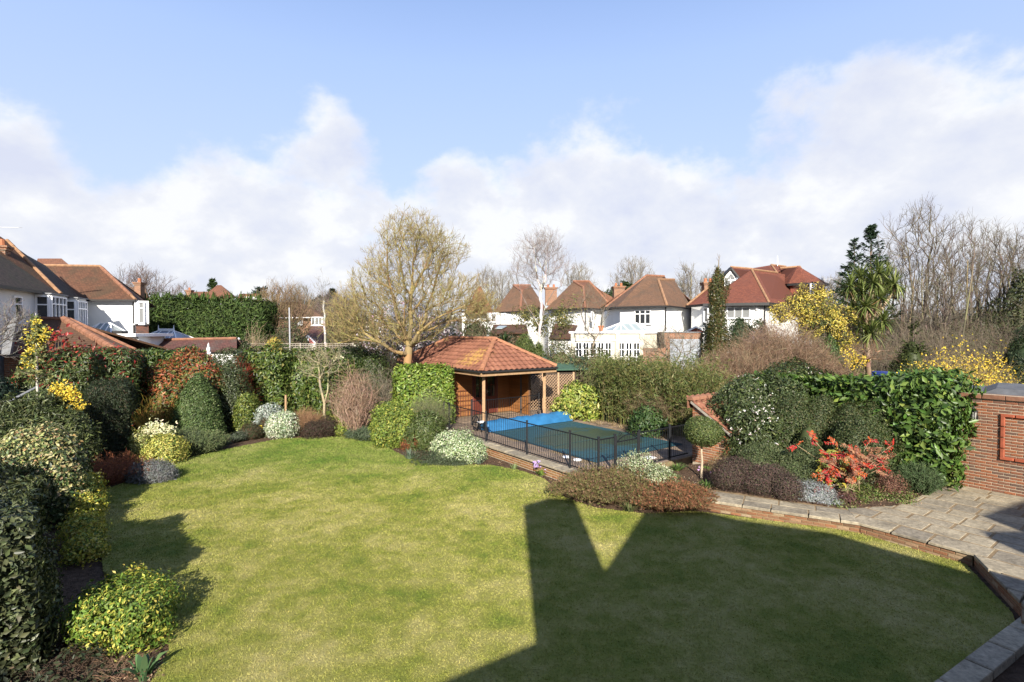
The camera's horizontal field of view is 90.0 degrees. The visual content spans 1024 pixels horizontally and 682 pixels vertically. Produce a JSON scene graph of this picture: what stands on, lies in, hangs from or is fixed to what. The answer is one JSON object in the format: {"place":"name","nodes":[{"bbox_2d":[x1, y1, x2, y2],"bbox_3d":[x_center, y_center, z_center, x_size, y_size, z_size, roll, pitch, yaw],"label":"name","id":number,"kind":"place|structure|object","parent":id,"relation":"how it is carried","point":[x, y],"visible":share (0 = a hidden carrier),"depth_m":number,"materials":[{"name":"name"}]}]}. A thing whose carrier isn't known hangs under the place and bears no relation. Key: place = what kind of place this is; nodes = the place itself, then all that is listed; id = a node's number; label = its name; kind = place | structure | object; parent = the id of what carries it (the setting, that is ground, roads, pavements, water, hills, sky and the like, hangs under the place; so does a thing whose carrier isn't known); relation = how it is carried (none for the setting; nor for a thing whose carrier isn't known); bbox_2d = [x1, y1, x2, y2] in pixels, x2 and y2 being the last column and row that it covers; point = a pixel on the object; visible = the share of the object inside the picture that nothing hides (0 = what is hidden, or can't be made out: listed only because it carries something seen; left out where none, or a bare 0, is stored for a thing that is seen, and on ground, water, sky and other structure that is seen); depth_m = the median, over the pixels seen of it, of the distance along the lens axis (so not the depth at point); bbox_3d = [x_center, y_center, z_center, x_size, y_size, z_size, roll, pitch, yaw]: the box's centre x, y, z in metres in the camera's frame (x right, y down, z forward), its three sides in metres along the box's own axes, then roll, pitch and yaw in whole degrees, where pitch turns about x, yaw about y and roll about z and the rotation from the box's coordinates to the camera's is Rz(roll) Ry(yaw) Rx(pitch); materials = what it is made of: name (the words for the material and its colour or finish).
{"place":"outdoors","nodes":[
{"label":"outdoors","id":0,"kind":"place"},
{"bbox_2d":[26,431,286,681],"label":"border soil","id":1,"kind":"structure","parent":0,"point":[131,680],"depth_m":6.55,"materials":[{"name":"brown soil"}]},
{"bbox_2d":[2,636,161,681],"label":"dead bracken","id":2,"kind":"object","parent":1,"relation":"on","point":[74,670],"visible":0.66,"depth_m":6.54,"materials":[{"name":"brown plant"}]},
{"bbox_2d":[61,469,111,529],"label":"euonymus hedge","id":3,"kind":"object","parent":1,"relation":"on","point":[88,500],"visible":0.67,"depth_m":11.53,"materials":[{"name":"yellow plant"}]},
{"bbox_2d":[139,431,191,463],"bbox_3d":[-11.404,3.544,16.850,1.487,1.109,1.332,0,1,0],"label":"variegated euonymus","id":4,"kind":"object","parent":1,"relation":"on","point":[168,449],"visible":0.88,"depth_m":16.64,"materials":[{"name":"yellow plant"}]},
{"bbox_2d":[169,371,227,435],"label":"clipped cone shrub","id":5,"kind":"object","parent":1,"relation":"on","point":[198,403],"visible":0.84,"depth_m":20.17,"materials":[{"name":"green plant"}]},
{"bbox_2d":[209,346,256,433],"bbox_3d":[-12.507,2.090,22.838,2.266,3.776,3.134,-1,2,-41],"label":"osmanthus","id":6,"kind":"object","parent":1,"relation":"on","point":[231,368],"visible":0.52,"depth_m":22.09,"materials":[{"name":"green plant"}]},
{"bbox_2d":[230,391,261,432],"bbox_3d":[-11.308,3.061,21.780,1.260,1.870,1.196,0,1,0],"label":"elaeagnus","id":7,"kind":"object","parent":1,"relation":"on","point":[246,412],"visible":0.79,"depth_m":21.47,"materials":[{"name":"green plant"}]},
{"bbox_2d":[315,204,502,363],"bbox_3d":[-4.739,-1.256,23.991,8.868,10.285,5.452,0,1,0],"label":"bare tree","id":8,"kind":"object","parent":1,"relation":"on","point":[405,335],"visible":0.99,"depth_m":23.52,"materials":[{"name":"beige plant"}]},
{"bbox_2d":[390,362,455,424],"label":"clipped laurel hedge","id":9,"kind":"object","parent":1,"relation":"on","point":[413,381],"visible":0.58,"depth_m":21.79,"materials":[{"name":"green plant"}]},
{"bbox_2d":[0,420,1023,681],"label":"flower beds","id":10,"kind":"object","parent":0,"point":[76,578],"visible":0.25,"depth_m":9.02,"materials":[{"name":"soil"}]},
{"bbox_2d":[0,296,40,360],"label":"apple tree","id":11,"kind":"object","parent":10,"relation":"on","point":[4,329],"visible":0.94,"depth_m":17.56,"materials":[{"name":"brown plant"}]},
{"bbox_2d":[0,456,70,677],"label":"elaeagnus hedge","id":12,"kind":"object","parent":10,"relation":"on","point":[29,576],"visible":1,"depth_m":6.49,"materials":[{"name":"green plant"}]},
{"bbox_2d":[14,313,58,391],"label":"mimosa sapling","id":13,"kind":"object","parent":10,"relation":"on","point":[38,329],"visible":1,"depth_m":16.89,"materials":[{"name":"yellow plant"}]},
{"bbox_2d":[0,419,98,530],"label":"variegated holly","id":14,"kind":"object","parent":10,"relation":"on","point":[54,457],"visible":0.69,"depth_m":11.64,"materials":[{"name":"green plant"}]},
{"bbox_2d":[0,388,106,467],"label":"bay shrub","id":15,"kind":"object","parent":10,"relation":"on","point":[29,409],"visible":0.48,"depth_m":14.55,"materials":[{"name":"green plant"}]},
{"bbox_2d":[0,625,134,681],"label":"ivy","id":16,"kind":"object","parent":10,"relation":"on","point":[57,663],"visible":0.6,"depth_m":6.47,"materials":[{"name":"green plant"}]},
{"bbox_2d":[5,323,151,440],"bbox_3d":[-17.285,1.696,20.591,4.825,4.862,4.077,-1,1,-30],"label":"photinia hedge","id":17,"kind":"object","parent":10,"relation":"on","point":[76,366],"visible":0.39,"depth_m":19.53,"materials":[{"name":"green plant"}]},
{"bbox_2d":[50,508,115,568],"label":"euonymus hedge","id":18,"kind":"object","parent":10,"relation":"on","point":[84,540],"visible":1,"depth_m":9.99,"materials":[{"name":"green plant"}]},
{"bbox_2d":[81,375,141,462],"bbox_3d":[-13.757,2.646,17.597,1.739,2.920,2.320,-1,1,-40],"label":"yew hedge","id":19,"kind":"object","parent":10,"relation":"on","point":[114,415],"visible":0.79,"depth_m":16.97,"materials":[{"name":"green plant"}]},
{"bbox_2d":[51,560,188,662],"bbox_3d":[-5.512,3.792,7.395,1.967,0.958,1.474,1,1,33],"label":"golden bush","id":20,"kind":"object","parent":10,"relation":"on","point":[131,617],"visible":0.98,"depth_m":7.07,"materials":[{"name":"green plant"}]},
{"bbox_2d":[84,449,162,485],"bbox_3d":[-11.399,3.564,14.722,2.481,0.992,1.956,0,1,0],"label":"rust spirea","id":21,"kind":"object","parent":10,"relation":"on","point":[115,474],"visible":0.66,"depth_m":14.52,"materials":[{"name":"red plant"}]},
{"bbox_2d":[124,418,177,461],"bbox_3d":[-12.370,3.342,17.602,1.717,1.515,1.729,0,1,-21],"label":"pieris","id":22,"kind":"object","parent":10,"relation":"on","point":[141,437],"visible":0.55,"depth_m":17.14,"materials":[{"name":"beige plant"}]},
{"bbox_2d":[123,457,179,484],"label":"lavender","id":23,"kind":"object","parent":10,"relation":"on","point":[167,471],"visible":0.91,"depth_m":14.62,"materials":[{"name":"grey plant"}]},
{"bbox_2d":[133,346,232,432],"bbox_3d":[-14.120,2.158,22.445,4.411,3.849,4.413,0,1,0],"label":"red photinia","id":24,"kind":"object","parent":10,"relation":"on","point":[171,386],"visible":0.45,"depth_m":21.43,"materials":[{"name":"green plant"}]},
{"bbox_2d":[165,426,231,455],"bbox_3d":[-11.657,3.539,18.372,2.950,1.057,2.371,0,1,0],"label":"rosemary","id":25,"kind":"object","parent":10,"relation":"on","point":[203,441],"visible":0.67,"depth_m":18.14,"materials":[{"name":"green plant"}]},
{"bbox_2d":[263,408,301,439],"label":"white variegated bush","id":26,"kind":"object","parent":10,"relation":"on","point":[282,424],"visible":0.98,"depth_m":20.71,"materials":[{"name":"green plant"}]},
{"bbox_2d":[241,341,364,420],"bbox_3d":[-9.951,2.013,24.537,6.295,4.080,2.922,0,1,0],"label":"laurel hedge","id":27,"kind":"object","parent":10,"relation":"on","point":[278,376],"visible":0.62,"depth_m":23.98,"materials":[{"name":"green plant"}]},
{"bbox_2d":[296,415,339,439],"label":"dark heather","id":28,"kind":"object","parent":10,"relation":"on","point":[322,428],"visible":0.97,"depth_m":20.78,"materials":[{"name":"brown plant"}]},
{"bbox_2d":[297,339,349,418],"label":"bare tree","id":29,"kind":"object","parent":10,"relation":"on","point":[319,368],"visible":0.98,"depth_m":22.00,"materials":[{"name":"beige plant"}]},
{"bbox_2d":[318,358,390,432],"bbox_3d":[-6.578,2.444,21.382,3.097,3.534,2.639,0,1,0],"label":"vase shrub","id":30,"kind":"object","parent":10,"relation":"on","point":[353,418],"visible":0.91,"depth_m":21.17,"materials":[{"name":"brown plant"}]},
{"bbox_2d":[333,344,393,419],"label":"dark evergreen","id":31,"kind":"object","parent":10,"relation":"on","point":[360,356],"visible":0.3,"depth_m":24.73,"materials":[{"name":"green plant"}]},
{"bbox_2d":[368,399,415,448],"bbox_3d":[-4.477,3.119,19.776,2.218,1.812,2.511,0,1,-17],"label":"golden euonymus","id":32,"kind":"object","parent":10,"relation":"on","point":[389,421],"visible":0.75,"depth_m":18.94,"materials":[{"name":"green plant"}]},
{"bbox_2d":[400,408,448,450],"bbox_3d":[-3.159,3.297,19.066,1.837,1.638,1.528,0,1,0],"label":"green pittosporum","id":33,"kind":"object","parent":10,"relation":"on","point":[425,427],"visible":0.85,"depth_m":18.66,"materials":[{"name":"green plant"}]},
{"bbox_2d":[428,427,488,463],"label":"white variegated bush","id":34,"kind":"object","parent":10,"relation":"on","point":[461,445],"visible":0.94,"depth_m":17.01,"materials":[{"name":"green plant"}]},
{"bbox_2d":[444,428,606,480],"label":"retaining wall","id":35,"kind":"structure","parent":10,"relation":"on","point":[554,470],"depth_m":16.23,"materials":[{"name":"brick"}]},
{"bbox_2d":[544,462,666,508],"bbox_3d":[2.556,3.655,13.482,3.476,0.862,2.709,0,1,0],"label":"brown heath","id":36,"kind":"object","parent":10,"relation":"on","point":[596,485],"visible":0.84,"depth_m":13.00,"materials":[{"name":"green plant"}]},
{"bbox_2d":[612,448,681,487],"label":"white variegated bush","id":37,"kind":"object","parent":10,"relation":"on","point":[662,472],"visible":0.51,"depth_m":13.85,"materials":[{"name":"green plant"}]},
{"bbox_2d":[580,345,735,438],"bbox_3d":[5.728,2.019,21.814,4.042,3.813,8.844,-1,1,-35],"label":"bamboo grove","id":38,"kind":"object","parent":10,"relation":"on","point":[616,378],"visible":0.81,"depth_m":20.48,"materials":[{"name":"green plant"}]},
{"bbox_2d":[615,353,726,432],"bbox_3d":[6.943,1.975,21.202,5.486,3.359,6.844,0,1,0],"label":"bare thicket","id":39,"kind":"object","parent":10,"relation":"on","point":[665,408],"visible":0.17,"depth_m":19.70,"materials":[{"name":"brown plant"}]},
{"bbox_2d":[623,474,720,512],"bbox_3d":[3.951,3.749,12.813,2.505,0.699,2.159,0,1,0],"label":"red brown heath","id":40,"kind":"object","parent":10,"relation":"on","point":[679,496],"visible":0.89,"depth_m":12.34,"materials":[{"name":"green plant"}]},
{"bbox_2d":[665,463,954,507],"bbox_3d":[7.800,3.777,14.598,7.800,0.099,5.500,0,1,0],"label":"raised bed soil","id":41,"kind":"structure","parent":10,"relation":"on","point":[682,473],"depth_m":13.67,"materials":[{"name":"brown soil"}]},
{"bbox_2d":[683,415,724,477],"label":"standard ball tree","id":42,"kind":"object","parent":41,"relation":"on","point":[705,431],"visible":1,"depth_m":13.80,"materials":[{"name":"green plant"}]},
{"bbox_2d":[686,391,740,463],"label":"pump house","id":43,"kind":"structure","parent":41,"relation":"on","point":[697,403],"depth_m":15.81,"materials":[{"name":"red brick"}]},
{"bbox_2d":[708,452,806,502],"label":"purple heather","id":44,"kind":"object","parent":41,"relation":"on","point":[725,476],"visible":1,"depth_m":12.82,"materials":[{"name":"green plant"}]},
{"bbox_2d":[706,356,841,467],"bbox_3d":[8.577,2.206,16.451,5.982,3.364,3.392,-1,1,-34],"label":"viburnum","id":45,"kind":"object","parent":41,"relation":"on","point":[747,413],"visible":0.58,"depth_m":15.31,"materials":[{"name":"green plant"}]},
{"bbox_2d":[737,437,825,487],"bbox_3d":[7.165,3.245,13.682,2.351,1.300,1.552,1,1,35],"label":"green hebe","id":46,"kind":"object","parent":41,"relation":"on","point":[785,457],"visible":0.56,"depth_m":13.43,"materials":[{"name":"green plant"}]},
{"bbox_2d":[790,470,844,504],"bbox_3d":[7.355,3.606,12.850,1.347,0.614,1.918,0,1,0],"label":"silver santolina","id":47,"kind":"object","parent":41,"relation":"on","point":[812,496],"visible":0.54,"depth_m":12.34,"materials":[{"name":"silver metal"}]},
{"bbox_2d":[765,391,907,491],"bbox_3d":[9.088,2.672,14.534,2.861,2.412,3.579,-1,2,-42],"label":"fine leaved evergreen","id":48,"kind":"object","parent":41,"relation":"on","point":[822,412],"visible":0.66,"depth_m":14.19,"materials":[{"name":"green plant"}]},
{"bbox_2d":[787,430,896,494],"bbox_3d":[8.367,3.032,12.847,2.722,1.583,1.258,0,1,-16],"label":"shrub","id":49,"kind":"object","parent":41,"relation":"on","point":[854,474],"visible":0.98,"depth_m":12.71,"materials":[{"name":"red plant"}]},
{"bbox_2d":[738,365,986,491],"bbox_3d":[9.988,2.278,15.777,2.923,3.300,6.834,-1,1,-34],"label":"laurel hedge","id":50,"kind":"object","parent":41,"relation":"on","point":[925,423],"visible":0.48,"depth_m":13.51,"materials":[{"name":"green plant"}]},
{"bbox_2d":[831,481,920,508],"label":"ground cover","id":51,"kind":"object","parent":41,"relation":"on","point":[876,493],"visible":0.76,"depth_m":12.36,"materials":[{"name":"green plant"}]},
{"bbox_2d":[887,458,948,494],"bbox_3d":[10.416,3.450,13.218,1.256,0.927,1.766,1,1,27],"label":"rosemary","id":52,"kind":"object","parent":41,"relation":"on","point":[923,480],"visible":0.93,"depth_m":12.82,"materials":[{"name":"green plant"}]},
{"bbox_2d":[701,503,1023,623],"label":"retaining wall","id":53,"kind":"structure","parent":10,"relation":"on","point":[1001,590],"depth_m":10.56,"materials":[{"name":"brick"}]},
{"bbox_2d":[0,0,1023,322],"label":"sky","id":54,"kind":"structure","parent":0,"point":[243,144],"materials":[{"name":"blue"}]},
{"bbox_2d":[487,284,544,343],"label":"white house","id":55,"kind":"structure","parent":0,"point":[511,299],"depth_m":58.94,"materials":[{"name":"beige tile"}]},
{"bbox_2d":[100,436,1014,681],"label":"lawn","id":56,"kind":"structure","parent":0,"point":[490,631],"depth_m":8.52,"materials":[{"name":"green plant"}]},
{"bbox_2d":[934,616,1023,681],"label":"stone kerb","id":57,"kind":"structure","parent":56,"relation":"on","point":[995,656],"depth_m":6.59,"materials":[{"name":"grey stone"}]},
{"bbox_2d":[439,405,692,475],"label":"pool deck","id":58,"kind":"structure","parent":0,"point":[685,446],"depth_m":17.86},
{"bbox_2d":[396,336,557,420],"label":"pool house","id":59,"kind":"structure","parent":58,"relation":"on","point":[489,367],"depth_m":24.02,"materials":[{"name":"ceramic"}]},
{"bbox_2d":[472,411,572,431],"bbox_3d":[0.545,3.254,21.630,4.761,0.644,0.887,-1,1,-36],"label":"pool cover reel","id":60,"kind":"object","parent":58,"relation":"on","point":[547,418],"visible":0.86,"depth_m":21.41,"materials":[{"name":"blue plastic"}]},
{"bbox_2d":[531,357,588,404],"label":"garden shed","id":61,"kind":"structure","parent":58,"relation":"on","point":[565,369],"depth_m":28.02,"materials":[{"name":"brown wood"}]},
{"bbox_2d":[443,402,687,472],"bbox_3d":[0.550,3.105,16.982,9.563,1.110,3.705,1,1,28],"label":"pool railing","id":62,"kind":"object","parent":58,"relation":"on","point":[669,441],"visible":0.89,"depth_m":15.66,"materials":[{"name":"black metal"}]},
{"bbox_2d":[548,380,605,421],"bbox_3d":[3.012,2.781,23.381,2.716,2.011,2.160,0,1,0],"label":"spotted laurel","id":63,"kind":"object","parent":58,"relation":"on","point":[579,400],"visible":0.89,"depth_m":22.84,"materials":[{"name":"green plant"}]},
{"bbox_2d":[491,421,680,462],"bbox_3d":[2.374,3.604,19.334,4.290,0.032,6.470,-1,1,-36],"label":"pool cover","id":64,"kind":"object","parent":58,"relation":"on","point":[582,429],"visible":0.81,"depth_m":18.83,"materials":[{"name":"plastic"}]},
{"bbox_2d":[626,394,667,438],"bbox_3d":[5.251,2.914,19.823,1.702,1.755,2.060,0,1,0],"label":"dark aucuba","id":65,"kind":"object","parent":58,"relation":"on","point":[646,419],"visible":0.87,"depth_m":19.32,"materials":[{"name":"green plant"}]},
{"bbox_2d":[380,350,890,436],"bbox_3d":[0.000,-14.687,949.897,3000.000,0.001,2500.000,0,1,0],"label":"ground","id":66,"kind":"structure","parent":0,"point":[845,355],"depth_m":30.40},
{"bbox_2d":[0,237,155,379],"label":"white house","id":67,"kind":"structure","parent":66,"relation":"on","point":[90,295],"depth_m":28.82,"materials":[{"name":"tile"}]},
{"bbox_2d":[0,316,166,379],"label":"tiled garage","id":68,"kind":"structure","parent":66,"relation":"on","point":[89,335],"depth_m":22.76,"materials":[{"name":"tile"}]},
{"bbox_2d":[92,322,173,356],"bbox_3d":[-22.860,1.333,29.983,4.093,4.830,3.300,0,1,0],"label":"flat roof extension","id":69,"kind":"object","parent":66,"relation":"on","point":[155,338],"visible":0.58,"depth_m":29.73,"materials":[{"name":"white paint"}]},
{"bbox_2d":[111,262,177,297],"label":"bare tree","id":70,"kind":"object","parent":66,"relation":"on","point":[145,280],"visible":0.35,"depth_m":57.72,"materials":[{"name":"brown plant"}]},
{"bbox_2d":[158,337,243,362],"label":"outbuilding","id":71,"kind":"structure","parent":66,"relation":"on","point":[216,343],"depth_m":30.94,"materials":[{"name":"red tile"}]},
{"bbox_2d":[145,289,282,344],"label":"conifer hedge","id":72,"kind":"object","parent":66,"relation":"on","point":[195,315],"visible":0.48,"depth_m":42.19,"materials":[{"name":"green plant"}]},
{"bbox_2d":[253,275,316,338],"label":"bare tree","id":73,"kind":"object","parent":66,"relation":"on","point":[283,307],"visible":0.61,"depth_m":45.45,"materials":[{"name":"brown plant"}]},
{"bbox_2d":[263,313,312,348],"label":"garden shrubs","id":74,"kind":"object","parent":66,"relation":"on","point":[297,336],"visible":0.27,"depth_m":38.67,"materials":[{"name":"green plant"}]},
{"bbox_2d":[354,296,461,366],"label":"magnolia","id":75,"kind":"object","parent":66,"relation":"on","point":[429,342],"visible":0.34,"depth_m":28.56,"materials":[{"name":"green plant"}]},
{"bbox_2d":[508,223,575,342],"bbox_3d":[1.907,-2.132,33.945,4.718,11.604,3.713,0,1,15],"label":"silver birch","id":76,"kind":"object","parent":66,"relation":"on","point":[537,276],"visible":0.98,"depth_m":33.75,"materials":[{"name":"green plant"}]},
{"bbox_2d":[505,290,587,340],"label":"holm oak","id":77,"kind":"object","parent":66,"relation":"on","point":[558,315],"visible":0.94,"depth_m":35.29,"materials":[{"name":"green plant"}]},
{"bbox_2d":[541,280,611,355],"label":"white house","id":78,"kind":"structure","parent":66,"relation":"on","point":[574,286],"depth_m":51.65,"materials":[{"name":"beige tile"}]},
{"bbox_2d":[545,340,613,407],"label":"hedgerow shrubs","id":79,"kind":"object","parent":66,"relation":"on","point":[560,357],"visible":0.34,"depth_m":28.80,"materials":[{"name":"green plant"}]},
{"bbox_2d":[569,322,668,361],"bbox_3d":[7.122,1.186,34.897,6.384,4.928,4.764,0,1,9],"label":"garden room","id":80,"kind":"object","parent":66,"relation":"on","point":[622,337],"visible":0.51,"depth_m":32.76,"materials":[{"name":"beige paint"}]},
{"bbox_2d":[599,274,690,331],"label":"white house","id":81,"kind":"structure","parent":66,"relation":"on","point":[647,300],"depth_m":40.58,"materials":[{"name":"beige tile"}]},
{"bbox_2d":[633,320,705,369],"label":"bare fruit tree","id":82,"kind":"object","parent":66,"relation":"on","point":[661,346],"visible":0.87,"depth_m":25.85,"materials":[{"name":"brown plant"}]},
{"bbox_2d":[643,332,703,369],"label":"brick garden wall","id":83,"kind":"structure","parent":66,"relation":"on","point":[673,335],"depth_m":31.16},
{"bbox_2d":[354,288,1022,350],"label":"distant woods","id":84,"kind":"object","parent":66,"relation":"on","point":[459,324],"depth_m":111.26,"materials":[{"name":"brown plant"}]},
{"bbox_2d":[700,254,730,360],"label":"italian cypress","id":85,"kind":"object","parent":66,"relation":"on","point":[716,299],"visible":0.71,"depth_m":29.70,"materials":[{"name":"green plant"}]},
{"bbox_2d":[686,256,828,349],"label":"red tiled house","id":86,"kind":"structure","parent":66,"relation":"on","point":[757,291],"depth_m":39.18,"materials":[{"name":"tile"}]},
{"bbox_2d":[683,306,866,390],"bbox_3d":[12.106,0.941,23.346,11.204,5.368,8.445,-1,1,-32],"label":"bare shrub mound","id":87,"kind":"object","parent":66,"relation":"on","point":[749,359],"visible":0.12,"depth_m":22.61,"materials":[{"name":"brown plant"}]},
{"bbox_2d":[767,278,859,354],"bbox_3d":[16.142,0.180,27.535,4.855,7.251,2.982,0,1,0],"label":"flowering mimosa","id":88,"kind":"object","parent":66,"relation":"on","point":[819,309],"visible":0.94,"depth_m":27.11,"materials":[{"name":"yellow plant"}]},
{"bbox_2d":[830,256,915,376],"bbox_3d":[18.936,-0.351,26.911,4.102,8.323,3.267,0,1,0],"label":"cabbage palm","id":89,"kind":"object","parent":66,"relation":"on","point":[868,313],"visible":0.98,"depth_m":26.72,"materials":[{"name":"green plant"}]},
{"bbox_2d":[883,320,930,371],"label":"yew bush","id":90,"kind":"object","parent":66,"relation":"on","point":[911,353],"visible":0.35,"depth_m":24.88,"materials":[{"name":"green plant"}]},
{"bbox_2d":[864,192,976,337],"bbox_3d":[30.019,-3.608,37.939,7.366,14.424,7.151,0,1,0],"label":"bare tree","id":91,"kind":"object","parent":66,"relation":"on","point":[917,242],"visible":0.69,"depth_m":37.41,"materials":[{"name":"brown plant"}]},
{"bbox_2d":[842,299,1023,382],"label":"undergrowth","id":92,"kind":"object","parent":66,"relation":"on","point":[877,365],"visible":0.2,"depth_m":29.83,"materials":[{"name":"brown plant"}]},
{"bbox_2d":[891,248,985,353],"bbox_3d":[27.444,-1.139,33.046,4.768,9.756,4.646,0,1,0],"label":"bare tree","id":93,"kind":"object","parent":66,"relation":"on","point":[927,293],"visible":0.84,"depth_m":32.64,"materials":[{"name":"brown plant"}]},
{"bbox_2d":[896,333,1023,385],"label":"forsythia","id":94,"kind":"object","parent":66,"relation":"on","point":[986,375],"visible":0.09,"depth_m":17.96,"materials":[{"name":"yellow plant"}]},
{"bbox_2d":[921,208,1002,333],"bbox_3d":[31.620,-2.728,35.838,4.752,12.772,4.402,0,1,0],"label":"bare tree","id":95,"kind":"object","parent":66,"relation":"on","point":[974,242],"visible":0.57,"depth_m":35.52,"materials":[{"name":"brown plant"}]},
{"bbox_2d":[956,216,1022,335],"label":"bare tree","id":96,"kind":"object","parent":66,"relation":"on","point":[978,302],"visible":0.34,"depth_m":38.69,"materials":[{"name":"brown plant"}]},
{"bbox_2d":[969,263,1023,347],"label":"ivy clad tree","id":97,"kind":"object","parent":66,"relation":"on","point":[1018,289],"visible":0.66,"depth_m":32.56,"materials":[{"name":"green plant"}]},
{"bbox_2d":[969,222,1023,348],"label":"bare tree","id":98,"kind":"object","parent":66,"relation":"on","point":[1003,268],"visible":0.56,"depth_m":34.90,"materials":[{"name":"brown plant"}]},
{"bbox_2d":[993,322,1023,383],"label":"dark evergreen","id":99,"kind":"object","parent":66,"relation":"on","point":[1016,354],"visible":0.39,"depth_m":24.93,"materials":[{"name":"green plant"}]},
{"bbox_2d":[700,485,1023,606],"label":"patio","id":100,"kind":"structure","parent":0,"point":[985,528],"depth_m":11.13,"materials":[{"name":"beige stone"}]},
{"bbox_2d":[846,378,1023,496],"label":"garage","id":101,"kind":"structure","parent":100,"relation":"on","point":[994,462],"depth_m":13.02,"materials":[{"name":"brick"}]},
{"bbox_2d":[829,223,902,336],"bbox_3d":[24.731,-4.122,35.770,4.878,8.251,4.265,-1,1,-28],"label":"dark conifer","id":102,"kind":"object","parent":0,"point":[870,235],"visible":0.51,"depth_m":35.77,"materials":[{"name":"green plant"}]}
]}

